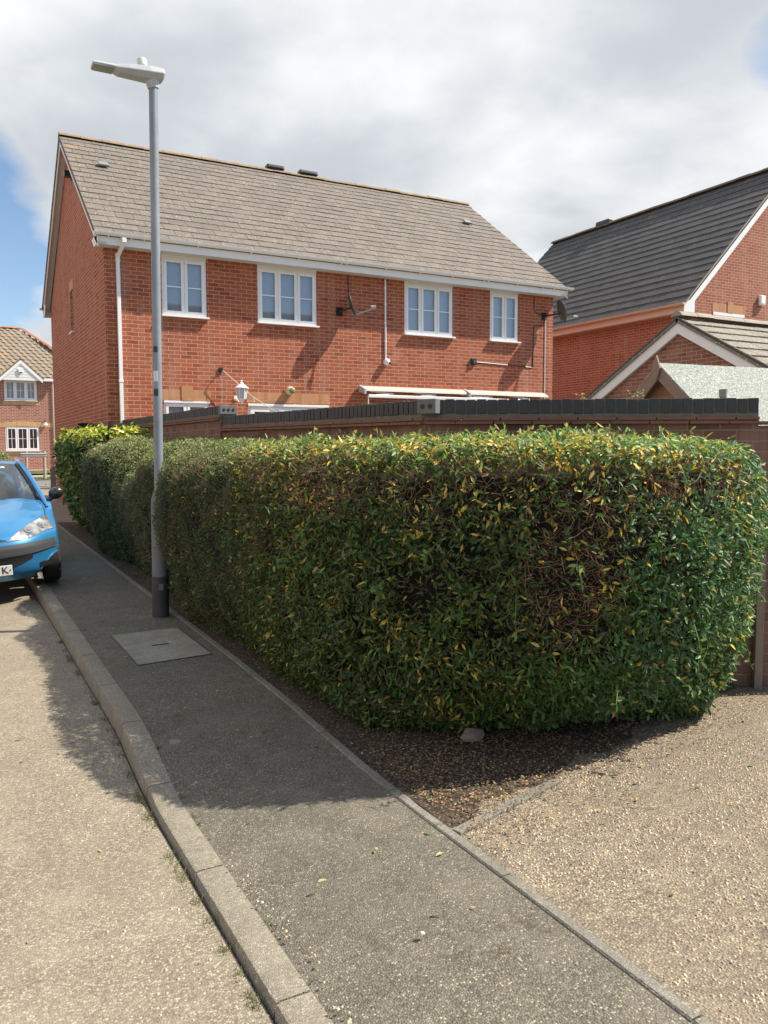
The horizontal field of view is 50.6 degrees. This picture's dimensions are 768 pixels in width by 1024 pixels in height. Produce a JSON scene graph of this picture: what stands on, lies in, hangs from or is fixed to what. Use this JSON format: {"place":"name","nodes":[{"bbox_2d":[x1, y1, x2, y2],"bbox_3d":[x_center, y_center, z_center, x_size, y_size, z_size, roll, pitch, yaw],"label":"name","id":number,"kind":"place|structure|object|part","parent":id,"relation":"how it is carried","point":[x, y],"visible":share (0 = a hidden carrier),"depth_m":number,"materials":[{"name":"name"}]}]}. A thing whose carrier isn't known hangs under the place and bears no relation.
{"place":"outdoors","nodes":[
{"label":"outdoors","id":0,"kind":"place"},
{"bbox_2d":[20,480,56,486],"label":"path","id":1,"kind":"structure","parent":0,"point":[43,482],"depth_m":30.45,"materials":[{"name":"grey concrete"}]},
{"bbox_2d":[21,486,76,521],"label":"pavement","id":2,"kind":"structure","parent":0,"point":[61,513],"depth_m":19.49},
{"bbox_2d":[45,459,56,486],"bbox_3d":[-10.780,-1.255,26.953,0.862,1.058,0.804,-3,5,-29],"label":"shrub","id":3,"kind":"object","parent":2,"relation":"on","point":[52,462],"visible":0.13,"depth_m":26.89,"materials":[{"name":"green plant"}]},
{"bbox_2d":[50,466,55,487],"bbox_3d":[-10.842,-1.076,26.625,0.150,0.831,0.140,-3,5,-29],"label":"bollard","id":4,"kind":"object","parent":2,"relation":"on","point":[53,475],"visible":0.71,"depth_m":26.56,"materials":[{"name":"wood"}]},
{"bbox_2d":[0,578,273,1023],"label":"road","id":5,"kind":"structure","parent":0,"point":[58,914],"depth_m":3.36,"materials":[{"name":"beige asphalt"}]},
{"bbox_2d":[0,457,62,583],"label":"parked car","id":6,"kind":"object","parent":5,"relation":"on","point":[29,544],"visible":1,"depth_m":9.41,"materials":[{"name":"blue paint"}]},
{"bbox_3d":[-5.939,-0.426,11.596,1.320,0.380,0.500,-6,8,-28],"label":"rear window","id":7,"kind":"part","parent":6,"relation":"part of","materials":[{"name":"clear glass"}]},
{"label":"side window","id":8,"kind":"part","parent":6,"relation":"part of","materials":[{"name":"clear glass"}]},
{"bbox_2d":[55,640,333,1017],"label":"gutter weeds","id":9,"kind":"object","parent":5,"relation":"on","point":[140,800],"visible":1,"depth_m":3.42,"materials":[{"name":"green plant"}]},
{"bbox_2d":[15,630,753,942],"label":"fallen leaves","id":10,"kind":"object","parent":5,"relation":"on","point":[507,831],"visible":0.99,"depth_m":3.82,"materials":[{"name":"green plant"}]},
{"bbox_2d":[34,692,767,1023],"bbox_3d":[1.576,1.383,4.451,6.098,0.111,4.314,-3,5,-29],"label":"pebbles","id":11,"kind":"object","parent":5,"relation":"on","point":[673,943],"visible":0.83,"depth_m":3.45,"materials":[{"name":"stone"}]},
{"bbox_2d":[38,526,693,1023],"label":"path","id":12,"kind":"structure","parent":0,"point":[284,816],"depth_m":3.30,"materials":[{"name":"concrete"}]},
{"bbox_2d":[91,57,168,617],"bbox_3d":[-2.374,-1.559,7.769,0.652,5.403,0.211,-3,5,-29],"label":"street lamp","id":13,"kind":"object","parent":12,"relation":"on","point":[149,76],"visible":0.88,"depth_m":7.79,"materials":[{"name":"metal"}]},
{"bbox_2d":[111,627,212,665],"bbox_3d":[-1.911,1.147,6.927,0.622,0.065,1.092,-3,5,-29],"label":"manhole cover","id":14,"kind":"object","parent":12,"relation":"on","point":[147,647],"visible":0.82,"depth_m":6.86,"materials":[{"name":"concrete"}]},
{"bbox_2d":[56,522,713,1023],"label":"path edging","id":15,"kind":"object","parent":12,"relation":"on","point":[630,968],"visible":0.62,"depth_m":3.27,"materials":[{"name":"concrete"}]},
{"bbox_2d":[0,0,767,359],"label":"sky","id":16,"kind":"structure","parent":0,"point":[553,120],"materials":[{"name":"white"}]},
{"bbox_2d":[249,667,767,1023],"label":"driveway","id":17,"kind":"structure","parent":0,"point":[642,920],"depth_m":3.38,"materials":[{"name":"beige gravel"}]},
{"bbox_2d":[57,522,734,827],"bbox_3d":[-1.820,0.747,10.721,3.184,0.253,14.586,-3,5,-29],"label":"flower bed","id":18,"kind":"object","parent":17,"relation":"on","point":[322,714],"visible":0.22,"depth_m":4.57,"materials":[{"name":"soil"}]},
{"bbox_2d":[50,422,150,535],"bbox_3d":[-5.094,-0.629,14.589,1.472,2.075,4.184,-3,5,-29],"label":"laurel bush","id":19,"kind":"object","parent":18,"relation":"on","point":[74,444],"visible":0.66,"depth_m":13.66,"materials":[{"name":"green plant"}]},
{"bbox_2d":[77,431,389,671],"bbox_3d":[-2.558,0.004,9.757,1.400,2.033,9.035,-3,5,-29],"label":"box hedge","id":20,"kind":"object","parent":18,"relation":"on","point":[117,480],"visible":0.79,"depth_m":7.49,"materials":[{"name":"green plant"}]},
{"bbox_2d":[88,543,765,849],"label":"leaf litter","id":21,"kind":"object","parent":18,"relation":"on","point":[457,769],"visible":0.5,"depth_m":4.38,"materials":[{"name":"brown plant"}]},
{"bbox_2d":[460,728,484,741],"bbox_3d":[0.500,1.261,4.623,0.152,0.069,0.099,-3,5,-29],"label":"brick rubble","id":22,"kind":"object","parent":18,"relation":"on","point":[472,734],"visible":1,"depth_m":4.59,"materials":[{"name":"grey stone"}]},
{"bbox_2d":[222,422,767,733],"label":"privet hedge","id":23,"kind":"object","parent":18,"relation":"on","point":[578,593],"visible":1,"depth_m":4.39,"materials":[{"name":"green plant"}]},
{"bbox_2d":[452,779,559,835],"bbox_3d":[0.590,1.400,3.817,0.775,0.065,0.050,-4,6,-45],"label":"drive edging","id":24,"kind":"object","parent":17,"relation":"on","point":[460,830],"visible":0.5,"depth_m":3.78,"materials":[{"name":"concrete"}]},
{"bbox_2d":[751,485,767,688],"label":"gate post","id":25,"kind":"object","parent":17,"relation":"on","point":[757,650],"visible":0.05,"depth_m":5.64,"materials":[{"name":"brown wood"}]},
{"bbox_2d":[583,311,767,399],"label":"brick garage","id":26,"kind":"structure","parent":0,"point":[707,339],"depth_m":15.06,"materials":[{"name":"red brick"}]},
{"bbox_2d":[630,355,767,425],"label":"garden shed","id":27,"kind":"structure","parent":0,"point":[666,380],"depth_m":7.69,"materials":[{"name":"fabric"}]},
{"bbox_2d":[719,389,727,397],"bbox_3d":[2.572,0.127,6.230,0.062,2.122,0.062,-3,5,-29],"label":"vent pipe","id":28,"kind":"object","parent":27,"relation":"attached to","point":[722,393],"visible":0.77,"depth_m":6.13,"materials":[{"name":"grey plastic"}]},
{"bbox_3d":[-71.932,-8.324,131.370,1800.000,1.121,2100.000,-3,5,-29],"label":"ground","id":29,"kind":"structure","parent":0,"visible":0},
{"bbox_2d":[0,326,55,474],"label":"house","id":30,"kind":"structure","parent":29,"relation":"on","point":[26,402],"depth_m":40.42,"materials":[{"name":"brick"}]},
{"bbox_2d":[4,380,37,401],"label":"window","id":31,"kind":"structure","parent":30,"relation":"in","point":[14,390],"depth_m":40.09,"materials":[{"name":"white plastic"}]},
{"bbox_2d":[5,427,39,450],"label":"window","id":32,"kind":"structure","parent":30,"relation":"in","point":[17,438],"depth_m":40.30,"materials":[{"name":"white plastic"}]},
{"bbox_2d":[25,573,333,1023],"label":"kerb","id":33,"kind":"structure","parent":29,"relation":"on","point":[277,982],"depth_m":3.53,"materials":[{"name":"concrete"}]},
{"bbox_2d":[39,132,573,504],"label":"semi detached house","id":34,"kind":"structure","parent":29,"relation":"on","point":[266,270],"depth_m":17.41,"materials":[{"name":"red brick"}]},
{"bbox_2d":[63,170,71,180],"bbox_3d":[-6.915,-7.357,17.764,0.160,0.180,0.170,-3,5,-29],"label":"floodlight","id":35,"kind":"object","parent":34,"relation":"attached to","point":[66,174],"visible":0.79,"depth_m":17.70,"materials":[{"name":"black plastic"}]},
{"bbox_2d":[69,292,73,334],"bbox_3d":[-7.108,-4.565,18.543,0.130,0.965,0.520,-3,5,-29],"label":"window","id":36,"kind":"structure","parent":34,"relation":"in","point":[72,331],"depth_m":18.68,"materials":[{"name":"white plastic"}]},
{"bbox_2d":[161,256,209,319],"bbox_3d":[-3.846,-4.300,15.633,0.920,1.127,0.220,-3,5,-29],"label":"window","id":37,"kind":"structure","parent":34,"relation":"in","point":[183,280],"depth_m":15.65,"materials":[{"name":"white plastic"}]},
{"bbox_2d":[164,403,208,413],"bbox_3d":[-3.868,-1.566,15.895,0.890,1.150,0.148,-3,5,-29],"label":"window","id":38,"kind":"structure","parent":34,"relation":"in","point":[168,407],"depth_m":15.81,"materials":[{"name":"white plastic"}]},
{"bbox_2d":[233,380,248,403],"bbox_3d":[-2.839,-2.372,16.064,0.270,0.465,0.414,-3,5,-29],"label":"carriage lantern","id":39,"kind":"object","parent":34,"relation":"attached to","point":[241,388],"visible":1,"depth_m":15.95,"materials":[{"name":"white glass"}]},
{"bbox_2d":[219,368,275,411],"bbox_3d":[-2.463,-2.291,16.374,1.701,1.166,0.148,-2,5,-25],"label":"washing line","id":40,"kind":"object","parent":34,"relation":"attached to","point":[221,370],"visible":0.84,"depth_m":16.06,"materials":[{"name":"white plastic"}]},
{"bbox_2d":[248,406,316,413],"bbox_3d":[-1.997,-1.086,16.956,1.790,2.260,0.148,-3,5,-29],"label":"window","id":41,"kind":"structure","parent":34,"relation":"in","point":[251,409],"depth_m":16.63,"materials":[{"name":"white plastic"}]},
{"bbox_2d":[257,267,319,327],"bbox_3d":[-1.982,-4.383,16.648,1.350,1.127,0.220,-3,5,-29],"label":"window","id":42,"kind":"structure","parent":34,"relation":"in","point":[285,297],"depth_m":16.70,"materials":[{"name":"white plastic"}]},
{"bbox_2d":[285,387,294,394],"bbox_3d":[-1.913,-2.489,16.677,0.178,0.178,0.183,-3,5,-29],"label":"bulkhead light","id":43,"kind":"object","parent":34,"relation":"attached to","point":[289,390],"visible":1,"depth_m":16.63,"materials":[{"name":"beige plastic"}]},
{"bbox_2d":[336,293,376,316],"bbox_3d":[-0.608,-4.343,17.003,0.868,0.497,0.388,1,5,20],"label":"satellite dish","id":44,"kind":"object","parent":34,"relation":"attached to","point":[339,310],"visible":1,"depth_m":17.03,"materials":[{"name":"grey metal"}]},
{"bbox_2d":[383,279,390,364],"bbox_3d":[0.065,-4.129,17.682,0.148,1.854,0.140,-3,5,-29],"label":"conduit with camera","id":45,"kind":"object","parent":34,"relation":"attached to","point":[386,361],"visible":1,"depth_m":17.70,"materials":[{"name":"white plastic"}]},
{"bbox_2d":[403,283,455,338],"bbox_3d":[1.002,-4.511,18.274,1.330,1.137,0.220,-3,5,-29],"label":"window","id":46,"kind":"structure","parent":34,"relation":"in","point":[427,309],"depth_m":18.33,"materials":[{"name":"white plastic"}]},
{"bbox_2d":[359,385,547,403],"bbox_3d":[1.735,-2.240,18.651,5.070,1.182,0.289,-3,5,-29],"label":"awning","id":47,"kind":"object","parent":34,"relation":"attached to","point":[474,394],"visible":0.82,"depth_m":18.26,"materials":[{"name":"white plastic"}]},
{"bbox_2d":[471,358,475,364],"bbox_3d":[2.086,-3.501,18.876,0.140,0.140,0.068,-3,5,-29],"label":"junction box","id":48,"kind":"object","parent":34,"relation":"attached to","point":[473,361],"visible":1,"depth_m":18.85,"materials":[{"name":"black plastic"}]},
{"bbox_2d":[489,293,520,343],"bbox_3d":[2.840,-4.593,19.275,0.880,1.137,0.220,-3,5,-29],"label":"window","id":49,"kind":"structure","parent":34,"relation":"in","point":[503,324],"depth_m":19.30,"materials":[{"name":"white plastic"}]},
{"bbox_2d":[542,300,578,321],"bbox_3d":[4.228,-4.843,19.583,0.867,0.524,0.373,1,5,20],"label":"satellite dish","id":50,"kind":"object","parent":34,"relation":"attached to","point":[561,313],"visible":1,"depth_m":19.56,"materials":[{"name":"grey metal"}]},
{"bbox_2d":[123,398,767,684],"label":"garden wall","id":51,"kind":"structure","parent":29,"relation":"on","point":[724,419],"depth_m":5.76,"materials":[{"name":"brick"}]},
{"bbox_2d":[626,389,643,398],"bbox_3d":[2.087,-0.430,6.692,0.204,1.167,0.138,-4,6,-39],"label":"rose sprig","id":52,"kind":"object","parent":51,"relation":"attached to","point":[636,394],"visible":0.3,"depth_m":6.64,"materials":[{"name":"green plant"}]},
{"bbox_2d":[537,167,767,399],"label":"gabled house","id":53,"kind":"structure","parent":29,"relation":"on","point":[636,280],"depth_m":24.16,"materials":[{"name":"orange brick"}]},
{"bbox_2d":[758,295,765,305],"bbox_3d":[10.629,-5.944,22.827,0.220,0.280,0.107,-3,5,-29],"label":"alarm box","id":54,"kind":"object","parent":53,"relation":"attached to","point":[761,300],"visible":1,"depth_m":22.78,"materials":[{"name":"white plastic"}]},
{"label":"grass verge","id":55,"kind":"structure","parent":0,"visible":0},
{"bbox_2d":[21,451,46,479],"bbox_3d":[-13.724,-1.776,31.864,0.935,1.224,0.423,-2,5,-25],"label":"guard rail","id":56,"kind":"object","parent":55,"relation":"on","point":[26,454],"visible":0.65,"depth_m":31.82,"materials":[{"name":"metal"}]},
{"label":"grass verge","id":57,"kind":"structure","parent":0,"visible":0},
{"bbox_2d":[17,470,50,479],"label":"verge grass","id":58,"kind":"structure","parent":57,"relation":"on","point":[37,472],"depth_m":36.76,"materials":[{"name":"green plant"}]},
{"bbox_2d":[0,451,11,466],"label":"rounded bush","id":59,"kind":"object","parent":58,"relation":"on","point":[4,457],"visible":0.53,"depth_m":36.59,"materials":[{"name":"green plant"}]}
]}

